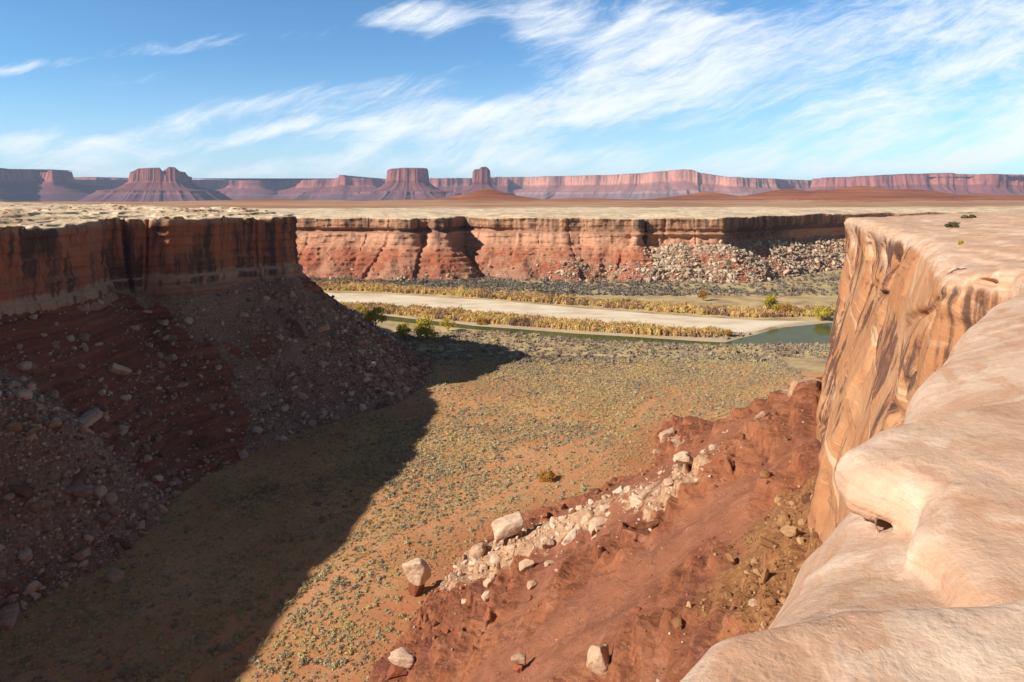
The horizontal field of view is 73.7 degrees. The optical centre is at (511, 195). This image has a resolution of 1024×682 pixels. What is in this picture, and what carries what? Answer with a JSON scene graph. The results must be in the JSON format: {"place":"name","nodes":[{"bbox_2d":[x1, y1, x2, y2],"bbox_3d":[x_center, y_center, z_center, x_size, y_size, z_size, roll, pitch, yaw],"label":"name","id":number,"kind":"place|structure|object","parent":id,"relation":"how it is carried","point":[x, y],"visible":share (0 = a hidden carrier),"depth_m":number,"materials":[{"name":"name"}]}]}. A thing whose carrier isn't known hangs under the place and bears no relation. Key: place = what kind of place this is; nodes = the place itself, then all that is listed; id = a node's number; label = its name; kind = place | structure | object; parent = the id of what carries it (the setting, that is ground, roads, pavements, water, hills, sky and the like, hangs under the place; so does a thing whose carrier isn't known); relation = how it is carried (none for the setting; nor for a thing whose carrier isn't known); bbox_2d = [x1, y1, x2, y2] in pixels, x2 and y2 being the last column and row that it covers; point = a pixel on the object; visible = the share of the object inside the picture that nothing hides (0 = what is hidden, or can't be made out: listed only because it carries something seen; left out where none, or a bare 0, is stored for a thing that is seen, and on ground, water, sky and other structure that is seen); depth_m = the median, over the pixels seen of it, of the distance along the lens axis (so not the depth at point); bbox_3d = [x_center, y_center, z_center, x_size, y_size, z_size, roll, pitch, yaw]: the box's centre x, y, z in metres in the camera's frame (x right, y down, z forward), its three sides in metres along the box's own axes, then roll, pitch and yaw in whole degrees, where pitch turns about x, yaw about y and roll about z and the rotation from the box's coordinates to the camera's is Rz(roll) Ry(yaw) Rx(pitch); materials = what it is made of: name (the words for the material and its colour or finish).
{"place":"outdoors","nodes":[
{"label":"outdoors","id":0,"kind":"place"},
{"bbox_2d":[0,201,84,204],"bbox_3d":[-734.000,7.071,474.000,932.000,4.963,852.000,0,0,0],"label":"mesa top","id":1,"kind":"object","parent":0,"point":[1,202],"visible":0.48,"depth_m":473.89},
{"bbox_2d":[0,204,305,318],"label":"mesa cliff","id":2,"kind":"structure","parent":0,"point":[56,260],"depth_m":245.02,"materials":[{"name":"stone"}]},
{"bbox_2d":[0,203,272,224],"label":"mesa top stones","id":3,"kind":"object","parent":2,"relation":"on","point":[117,207],"visible":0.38,"depth_m":295.03,"materials":[{"name":"stone"}]},
{"bbox_2d":[0,276,433,611],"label":"talus slope","id":4,"kind":"structure","parent":0,"point":[27,334],"depth_m":207.03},
{"bbox_2d":[0,598,6,605],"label":"boulder","id":5,"kind":"object","parent":4,"relation":"on","point":[2,600],"visible":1,"depth_m":129.37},
{"bbox_2d":[0,611,16,629],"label":"boulder","id":6,"kind":"object","parent":4,"relation":"on","point":[8,621],"visible":0.97,"depth_m":126.24,"materials":[{"name":"stone"}]},
{"bbox_2d":[3,492,14,501],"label":"boulder","id":7,"kind":"object","parent":4,"relation":"on","point":[10,497],"visible":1,"depth_m":144.28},
{"bbox_2d":[4,381,20,387],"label":"boulder","id":8,"kind":"object","parent":4,"relation":"on","point":[15,384],"visible":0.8,"depth_m":161.39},
{"bbox_2d":[7,483,31,497],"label":"boulder","id":9,"kind":"object","parent":4,"relation":"on","point":[23,490],"visible":1,"depth_m":145.41,"materials":[{"name":"stone"}]},
{"bbox_2d":[72,546,90,560],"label":"boulder","id":10,"kind":"object","parent":4,"relation":"on","point":[82,554],"visible":1,"depth_m":144.33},
{"bbox_2d":[78,409,102,427],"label":"boulder","id":11,"kind":"object","parent":4,"relation":"on","point":[88,418],"visible":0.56,"depth_m":171.77,"materials":[{"name":"stone"}]},
{"bbox_2d":[103,411,108,421],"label":"boulder","id":12,"kind":"object","parent":4,"relation":"on","point":[107,415],"visible":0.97,"depth_m":182.12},
{"bbox_2d":[107,538,115,543],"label":"boulder","id":13,"kind":"object","parent":4,"relation":"on","point":[111,540],"visible":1,"depth_m":152.14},
{"bbox_2d":[108,363,131,374],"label":"boulder","id":14,"kind":"object","parent":4,"relation":"on","point":[115,368],"visible":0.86,"depth_m":200.76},
{"bbox_2d":[119,425,128,434],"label":"boulder","id":15,"kind":"object","parent":4,"relation":"on","point":[123,431],"visible":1,"depth_m":184.13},
{"bbox_2d":[156,450,165,456],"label":"boulder","id":16,"kind":"object","parent":4,"relation":"on","point":[160,453],"visible":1,"depth_m":188.72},
{"bbox_2d":[157,320,169,325],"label":"boulder","id":17,"kind":"object","parent":4,"relation":"on","point":[163,322],"visible":1,"depth_m":235.64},
{"bbox_2d":[164,354,176,361],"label":"boulder","id":18,"kind":"object","parent":4,"relation":"on","point":[171,357],"visible":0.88,"depth_m":225.39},
{"bbox_2d":[196,435,209,446],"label":"boulder","id":19,"kind":"object","parent":4,"relation":"on","point":[203,441],"visible":1,"depth_m":205.12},
{"bbox_2d":[0,276,435,617],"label":"talus rubble","id":20,"kind":"object","parent":4,"relation":"on","point":[79,490],"visible":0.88,"depth_m":184.72,"materials":[{"name":"stone"}]},
{"bbox_2d":[276,333,283,339],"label":"boulder","id":21,"kind":"object","parent":4,"relation":"on","point":[279,336],"visible":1,"depth_m":258.36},
{"bbox_2d":[291,377,296,383],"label":"boulder","id":22,"kind":"object","parent":4,"relation":"on","point":[294,380],"visible":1,"depth_m":245.56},
{"bbox_2d":[293,318,307,337],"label":"boulder","id":23,"kind":"object","parent":4,"relation":"on","point":[300,327],"visible":1,"depth_m":265.88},
{"bbox_2d":[297,392,308,399],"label":"boulder","id":24,"kind":"object","parent":4,"relation":"on","point":[302,396],"visible":1,"depth_m":241.72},
{"bbox_2d":[308,420,316,427],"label":"boulder","id":25,"kind":"object","parent":4,"relation":"on","point":[311,423],"visible":1,"depth_m":234.25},
{"bbox_2d":[317,408,326,415],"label":"boulder","id":26,"kind":"object","parent":4,"relation":"on","point":[322,411],"visible":1,"depth_m":239.64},
{"bbox_2d":[315,322,329,331],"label":"boulder","id":27,"kind":"object","parent":4,"relation":"on","point":[324,327],"visible":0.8,"depth_m":273.00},
{"bbox_2d":[318,307,326,313],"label":"boulder","id":28,"kind":"object","parent":4,"relation":"on","point":[322,310],"visible":1,"depth_m":280.69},
{"bbox_2d":[353,339,363,344],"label":"boulder","id":29,"kind":"object","parent":4,"relation":"on","point":[358,342],"visible":1,"depth_m":277.79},
{"bbox_2d":[364,306,387,327],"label":"cottonwood tree","id":30,"kind":"object","parent":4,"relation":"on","point":[374,315],"visible":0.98,"depth_m":320.74,"materials":[{"name":"green plant"}]},
{"bbox_2d":[384,355,392,361],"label":"boulder","id":31,"kind":"object","parent":4,"relation":"on","point":[389,358],"visible":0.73,"depth_m":283.41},
{"bbox_2d":[384,391,394,395],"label":"boulder","id":32,"kind":"object","parent":4,"relation":"on","point":[387,393],"visible":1,"depth_m":264.03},
{"bbox_2d":[403,387,409,392],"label":"boulder","id":33,"kind":"object","parent":4,"relation":"on","point":[406,389],"visible":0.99,"depth_m":273.33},
{"bbox_2d":[0,270,841,681],"bbox_3d":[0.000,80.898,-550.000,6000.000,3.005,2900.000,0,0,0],"label":"ground","id":34,"kind":"structure","parent":0,"point":[810,366],"depth_m":166.50,"materials":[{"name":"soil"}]},
{"bbox_2d":[107,568,124,582],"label":"boulder","id":35,"kind":"object","parent":34,"relation":"on","point":[114,575],"visible":0.98,"depth_m":141.45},
{"bbox_2d":[0,481,590,681],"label":"sagebrush","id":36,"kind":"object","parent":34,"relation":"on","point":[283,654],"visible":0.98,"depth_m":136.05,"materials":[{"name":"green plant"}]},
{"bbox_2d":[355,305,366,312],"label":"cottonwood tree","id":37,"kind":"object","parent":34,"relation":"on","point":[362,309],"visible":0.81,"depth_m":462.60,"materials":[{"name":"yellow plant"}]},
{"bbox_2d":[395,321,411,339],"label":"cottonwood tree","id":38,"kind":"object","parent":34,"relation":"on","point":[402,329],"visible":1,"depth_m":377.07,"materials":[{"name":"green plant"}]},
{"bbox_2d":[402,558,430,596],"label":"balanced rock","id":39,"kind":"object","parent":34,"relation":"on","point":[417,571],"visible":0.97,"depth_m":135.87,"materials":[{"name":"stone"}]},
{"bbox_2d":[413,316,438,338],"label":"cottonwood tree","id":40,"kind":"object","parent":34,"relation":"on","point":[422,327],"visible":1,"depth_m":374.75,"materials":[{"name":"green plant"}]},
{"bbox_2d":[439,317,456,330],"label":"cottonwood tree","id":41,"kind":"object","parent":34,"relation":"on","point":[446,322],"visible":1,"depth_m":400.21,"materials":[{"name":"yellow plant"}]},
{"bbox_2d":[476,316,485,324],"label":"cottonwood tree","id":42,"kind":"object","parent":34,"relation":"on","point":[481,319],"visible":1,"depth_m":427.01,"materials":[{"name":"orange plant"}]},
{"bbox_2d":[200,355,806,484],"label":"sagebrush","id":43,"kind":"object","parent":34,"relation":"on","point":[637,366],"visible":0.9,"depth_m":251.84,"materials":[{"name":"green plant"}]},
{"bbox_2d":[340,300,732,337],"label":"willow thicket","id":44,"kind":"object","parent":34,"relation":"on","point":[516,319],"visible":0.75,"depth_m":422.15,"materials":[{"name":"yellow plant"}]},
{"bbox_2d":[537,468,555,481],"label":"bush","id":45,"kind":"object","parent":34,"relation":"on","point":[545,476],"visible":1,"depth_m":192.26,"materials":[{"name":"yellow plant"}]},
{"bbox_2d":[313,277,835,317],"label":"willow thicket","id":46,"kind":"object","parent":34,"relation":"on","point":[629,303],"visible":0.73,"depth_m":508.06,"materials":[{"name":"yellow plant"}]},
{"bbox_2d":[304,235,845,282],"bbox_3d":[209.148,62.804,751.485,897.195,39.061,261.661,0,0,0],"label":"rubble","id":47,"kind":"object","parent":34,"relation":"on","point":[722,248],"visible":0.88,"depth_m":658.00,"materials":[{"name":"stone"}]},
{"bbox_2d":[310,271,840,295],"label":"greasewood brush","id":48,"kind":"object","parent":34,"relation":"on","point":[640,288],"visible":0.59,"depth_m":594.87,"materials":[{"name":"green plant"}]},
{"bbox_2d":[327,293,832,341],"bbox_3d":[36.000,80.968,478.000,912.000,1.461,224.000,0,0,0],"label":"sandbar","id":49,"kind":"structure","parent":34,"relation":"on","point":[744,326],"depth_m":453.32,"materials":[{"name":"sand"}]},
{"bbox_2d":[382,329,830,365],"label":"riverside brush","id":50,"kind":"object","parent":34,"relation":"on","point":[445,338],"visible":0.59,"depth_m":354.09,"materials":[{"name":"green plant"}]},
{"bbox_2d":[698,289,708,298],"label":"cottonwood tree","id":51,"kind":"object","parent":34,"relation":"on","point":[700,295],"visible":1,"depth_m":518.39,"materials":[{"name":"orange plant"}]},
{"bbox_2d":[723,329,731,334],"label":"bush","id":52,"kind":"object","parent":34,"relation":"on","point":[728,331],"visible":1,"depth_m":388.84,"materials":[{"name":"orange plant"}]},
{"bbox_2d":[760,294,781,309],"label":"cottonwood tree","id":53,"kind":"object","parent":34,"relation":"on","point":[770,302],"visible":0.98,"depth_m":465.44,"materials":[{"name":"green plant"}]},
{"bbox_2d":[776,301,796,312],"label":"cottonwood tree","id":54,"kind":"object","parent":34,"relation":"on","point":[786,305],"visible":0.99,"depth_m":459.52,"materials":[{"name":"orange plant"}]},
{"bbox_2d":[813,306,831,320],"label":"cottonwood tree","id":55,"kind":"object","parent":34,"relation":"on","point":[826,313],"visible":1,"depth_m":440.21,"materials":[{"name":"yellow plant"}]},
{"bbox_2d":[0,0,1023,179],"label":"sky","id":56,"kind":"structure","parent":0,"point":[775,89],"materials":[{"name":"blue"}]},
{"bbox_2d":[16,186,1023,214],"bbox_3d":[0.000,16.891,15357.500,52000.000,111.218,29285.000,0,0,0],"label":"plateau","id":57,"kind":"structure","parent":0,"point":[862,197],"depth_m":2038.41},
{"bbox_2d":[0,168,96,201],"bbox_3d":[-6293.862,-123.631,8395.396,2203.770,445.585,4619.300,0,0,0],"label":"mesa","id":58,"kind":"structure","parent":57,"relation":"on","point":[30,185],"depth_m":8521.89,"materials":[{"name":"stone"}]},
{"bbox_2d":[76,167,232,201],"bbox_3d":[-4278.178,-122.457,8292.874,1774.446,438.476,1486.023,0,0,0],"label":"butte","id":59,"kind":"object","parent":57,"relation":"on","point":[156,184],"visible":0.94,"depth_m":7955.80,"materials":[{"name":"stone"}]},
{"bbox_2d":[74,175,507,199],"bbox_3d":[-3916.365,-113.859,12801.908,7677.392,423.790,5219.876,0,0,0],"label":"mesa","id":60,"kind":"structure","parent":57,"relation":"on","point":[342,187],"depth_m":11045.96,"materials":[{"name":"stone"}]},
{"bbox_2d":[344,168,451,200],"bbox_3d":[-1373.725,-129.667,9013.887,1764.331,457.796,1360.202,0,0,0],"label":"butte","id":61,"kind":"object","parent":57,"relation":"on","point":[406,183],"visible":0.89,"depth_m":8746.61,"materials":[{"name":"stone"}]},
{"bbox_2d":[441,167,514,198],"bbox_3d":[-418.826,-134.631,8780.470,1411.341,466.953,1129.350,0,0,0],"label":"butte","id":62,"kind":"object","parent":57,"relation":"on","point":[481,178],"visible":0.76,"depth_m":8706.54,"materials":[{"name":"stone"}]},
{"bbox_2d":[491,169,811,199],"bbox_3d":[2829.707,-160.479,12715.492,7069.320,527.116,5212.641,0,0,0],"label":"mesa","id":63,"kind":"structure","parent":57,"relation":"on","point":[652,185],"depth_m":11102.21,"materials":[{"name":"stone"}]},
{"bbox_2d":[807,173,1023,194],"bbox_3d":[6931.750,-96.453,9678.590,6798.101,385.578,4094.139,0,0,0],"label":"mesa","id":64,"kind":"structure","parent":57,"relation":"on","point":[998,184],"depth_m":8651.75,"materials":[{"name":"stone"}]},
{"bbox_2d":[368,377,822,681],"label":"red slope","id":65,"kind":"structure","parent":0,"point":[624,578],"depth_m":90.78,"materials":[{"name":"soil"}]},
{"bbox_2d":[387,647,413,678],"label":"balanced rock","id":66,"kind":"object","parent":65,"relation":"on","point":[401,659],"visible":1,"depth_m":107.45,"materials":[{"name":"stone"}]},
{"bbox_2d":[449,573,457,581],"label":"boulder","id":67,"kind":"object","parent":65,"relation":"on","point":[452,577],"visible":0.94,"depth_m":129.48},
{"bbox_2d":[471,556,476,563],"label":"boulder","id":68,"kind":"object","parent":65,"relation":"on","point":[474,559],"visible":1,"depth_m":131.35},
{"bbox_2d":[469,542,485,561],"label":"boulder","id":69,"kind":"object","parent":65,"relation":"on","point":[477,550],"visible":0.85,"depth_m":132.34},
{"bbox_2d":[479,564,487,570],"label":"boulder","id":70,"kind":"object","parent":65,"relation":"on","point":[484,566],"visible":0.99,"depth_m":126.94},
{"bbox_2d":[481,590,489,601],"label":"boulder","id":71,"kind":"object","parent":65,"relation":"on","point":[485,596],"visible":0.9,"depth_m":115.92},
{"bbox_2d":[483,578,494,587],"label":"boulder","id":72,"kind":"object","parent":65,"relation":"on","point":[488,582],"visible":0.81,"depth_m":121.02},
{"bbox_2d":[489,553,498,566],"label":"boulder","id":73,"kind":"object","parent":65,"relation":"on","point":[494,557],"visible":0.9,"depth_m":126.02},
{"bbox_2d":[491,511,524,542],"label":"boulder","id":74,"kind":"object","parent":65,"relation":"on","point":[506,526],"visible":1,"depth_m":128.11,"materials":[{"name":"stone"}]},
{"bbox_2d":[506,544,516,556],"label":"boulder","id":75,"kind":"object","parent":65,"relation":"on","point":[510,549],"visible":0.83,"depth_m":125.89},
{"bbox_2d":[511,652,525,672],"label":"balanced rock","id":76,"kind":"object","parent":65,"relation":"on","point":[518,660],"visible":1,"depth_m":82.97,"materials":[{"name":"stone"}]},
{"bbox_2d":[519,559,533,571],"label":"boulder","id":77,"kind":"object","parent":65,"relation":"on","point":[525,565],"visible":0.98,"depth_m":114.87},
{"bbox_2d":[527,580,536,588],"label":"boulder","id":78,"kind":"object","parent":65,"relation":"on","point":[531,584],"visible":1,"depth_m":108.93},
{"bbox_2d":[540,536,553,548],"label":"boulder","id":79,"kind":"object","parent":65,"relation":"on","point":[547,542],"visible":1,"depth_m":120.44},
{"bbox_2d":[544,560,553,566],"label":"boulder","id":80,"kind":"object","parent":65,"relation":"on","point":[548,562],"visible":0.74,"depth_m":112.91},
{"bbox_2d":[549,522,556,528],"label":"boulder","id":81,"kind":"object","parent":65,"relation":"on","point":[552,525],"visible":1,"depth_m":126.32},
{"bbox_2d":[561,528,577,545],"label":"boulder","id":82,"kind":"object","parent":65,"relation":"on","point":[571,536],"visible":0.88,"depth_m":116.83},
{"bbox_2d":[580,515,587,523],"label":"boulder","id":83,"kind":"object","parent":65,"relation":"on","point":[584,520],"visible":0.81,"depth_m":119.59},
{"bbox_2d":[427,430,741,596],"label":"debris rubble","id":84,"kind":"object","parent":65,"relation":"on","point":[668,482],"visible":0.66,"depth_m":123.52,"materials":[{"name":"stone"}]},
{"bbox_2d":[586,644,609,675],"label":"boulder","id":85,"kind":"object","parent":65,"relation":"on","point":[598,657],"visible":1,"depth_m":68.11,"materials":[{"name":"stone"}]},
{"bbox_2d":[588,516,607,535],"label":"boulder","id":86,"kind":"object","parent":65,"relation":"on","point":[598,521],"visible":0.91,"depth_m":114.30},
{"bbox_2d":[377,375,822,681],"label":"red rubble","id":87,"kind":"object","parent":65,"relation":"on","point":[635,609],"visible":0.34,"depth_m":112.99,"materials":[{"name":"stone"}]},
{"bbox_2d":[600,505,609,511],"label":"boulder","id":88,"kind":"object","parent":65,"relation":"on","point":[604,508],"visible":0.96,"depth_m":117.39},
{"bbox_2d":[411,403,810,681],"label":"pale pebbles","id":89,"kind":"object","parent":65,"relation":"on","point":[669,633],"visible":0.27,"depth_m":95.31,"materials":[{"name":"stone"}]},
{"bbox_2d":[612,486,623,494],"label":"boulder","id":90,"kind":"object","parent":65,"relation":"on","point":[619,489],"visible":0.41,"depth_m":124.35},
{"bbox_2d":[630,495,640,507],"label":"boulder","id":91,"kind":"object","parent":65,"relation":"on","point":[634,500],"visible":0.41,"depth_m":109.47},
{"bbox_2d":[637,492,650,501],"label":"boulder","id":92,"kind":"object","parent":65,"relation":"on","point":[642,496],"visible":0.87,"depth_m":107.04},
{"bbox_2d":[645,521,659,528],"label":"boulder","id":93,"kind":"object","parent":65,"relation":"on","point":[652,524],"visible":1,"depth_m":93.96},
{"bbox_2d":[653,489,660,494],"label":"boulder","id":94,"kind":"object","parent":65,"relation":"on","point":[657,491],"visible":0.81,"depth_m":105.96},
{"bbox_2d":[658,427,674,442],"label":"boulder","id":95,"kind":"object","parent":65,"relation":"on","point":[664,434],"visible":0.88,"depth_m":217.76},
{"bbox_2d":[673,451,692,464],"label":"boulder","id":96,"kind":"object","parent":65,"relation":"on","point":[678,458],"visible":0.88,"depth_m":103.19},
{"bbox_2d":[724,591,732,599],"bbox_3d":[20.340,37.755,64.245,0.760,0.467,1.011,-26,42,2],"label":"boulder","id":97,"kind":"object","parent":65,"relation":"on","point":[727,594],"visible":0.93,"depth_m":64.20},
{"bbox_2d":[644,469,818,634],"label":"ochre rubble","id":98,"kind":"object","parent":65,"relation":"on","point":[782,519],"visible":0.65,"depth_m":66.10,"materials":[{"name":"stone"}]},
{"bbox_2d":[727,553,736,565],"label":"boulder","id":99,"kind":"object","parent":65,"relation":"on","point":[731,560],"visible":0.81,"depth_m":70.64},
{"bbox_2d":[748,599,757,606],"bbox_3d":[20.559,34.737,58.243,0.733,0.537,0.578,0,0,0],"label":"boulder","id":100,"kind":"object","parent":65,"relation":"on","point":[753,602],"visible":1,"depth_m":58.12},
{"bbox_2d":[753,568,761,575],"bbox_3d":[23.274,35.492,64.464,0.985,0.491,0.673,21,17,38],"label":"boulder","id":101,"kind":"object","parent":65,"relation":"on","point":[757,571],"visible":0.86,"depth_m":64.27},
{"bbox_2d":[756,411,765,418],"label":"boulder","id":102,"kind":"object","parent":65,"relation":"on","point":[761,414],"visible":0.97,"depth_m":101.53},
{"bbox_2d":[758,567,769,585],"bbox_3d":[22.082,33.387,59.703,1.496,0.672,0.663,-53,6,-38],"label":"boulder","id":103,"kind":"object","parent":65,"relation":"on","point":[764,576],"visible":0.98,"depth_m":59.50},
{"bbox_2d":[757,536,778,548],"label":"boulder","id":104,"kind":"object","parent":65,"relation":"on","point":[765,542],"visible":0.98,"depth_m":65.24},
{"bbox_2d":[780,525,802,537],"bbox_3d":[25.948,31.300,63.425,1.679,1.062,1.636,37,-25,-30],"label":"boulder","id":105,"kind":"object","parent":65,"relation":"on","point":[789,531],"visible":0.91,"depth_m":62.95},
{"bbox_2d":[788,511,795,516],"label":"boulder","id":106,"kind":"object","parent":65,"relation":"on","point":[791,514],"visible":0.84,"depth_m":69.67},
{"bbox_2d":[798,518,804,524],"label":"boulder","id":107,"kind":"object","parent":65,"relation":"on","point":[801,521],"visible":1,"depth_m":65.04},
{"bbox_2d":[363,315,832,344],"bbox_3d":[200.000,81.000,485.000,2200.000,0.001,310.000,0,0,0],"label":"river","id":108,"kind":"structure","parent":0,"point":[819,333],"depth_m":394.94,"materials":[{"name":"liquid"}]},
{"bbox_2d":[288,207,1023,282],"bbox_3d":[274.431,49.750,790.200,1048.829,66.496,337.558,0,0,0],"label":"cliff","id":109,"kind":"structure","parent":0,"point":[339,242],"depth_m":685.21,"materials":[{"name":"stone"}]},
{"bbox_2d":[652,254,663,258],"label":"boulder","id":110,"kind":"object","parent":109,"relation":"on","point":[658,256],"visible":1,"depth_m":657.91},
{"bbox_2d":[680,210,1023,681],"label":"rimrock","id":111,"kind":"object","parent":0,"point":[912,569],"visible":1,"depth_m":5.57,"materials":[{"name":"stone"}]},
{"bbox_2d":[944,221,959,227],"bbox_3d":[37.856,2.534,58.650,1.104,0.753,1.043,0,0,-32],"label":"shrub","id":112,"kind":"object","parent":111,"relation":"on","point":[952,224],"visible":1,"depth_m":58.56,"materials":[{"name":"green plant"}]}
]}

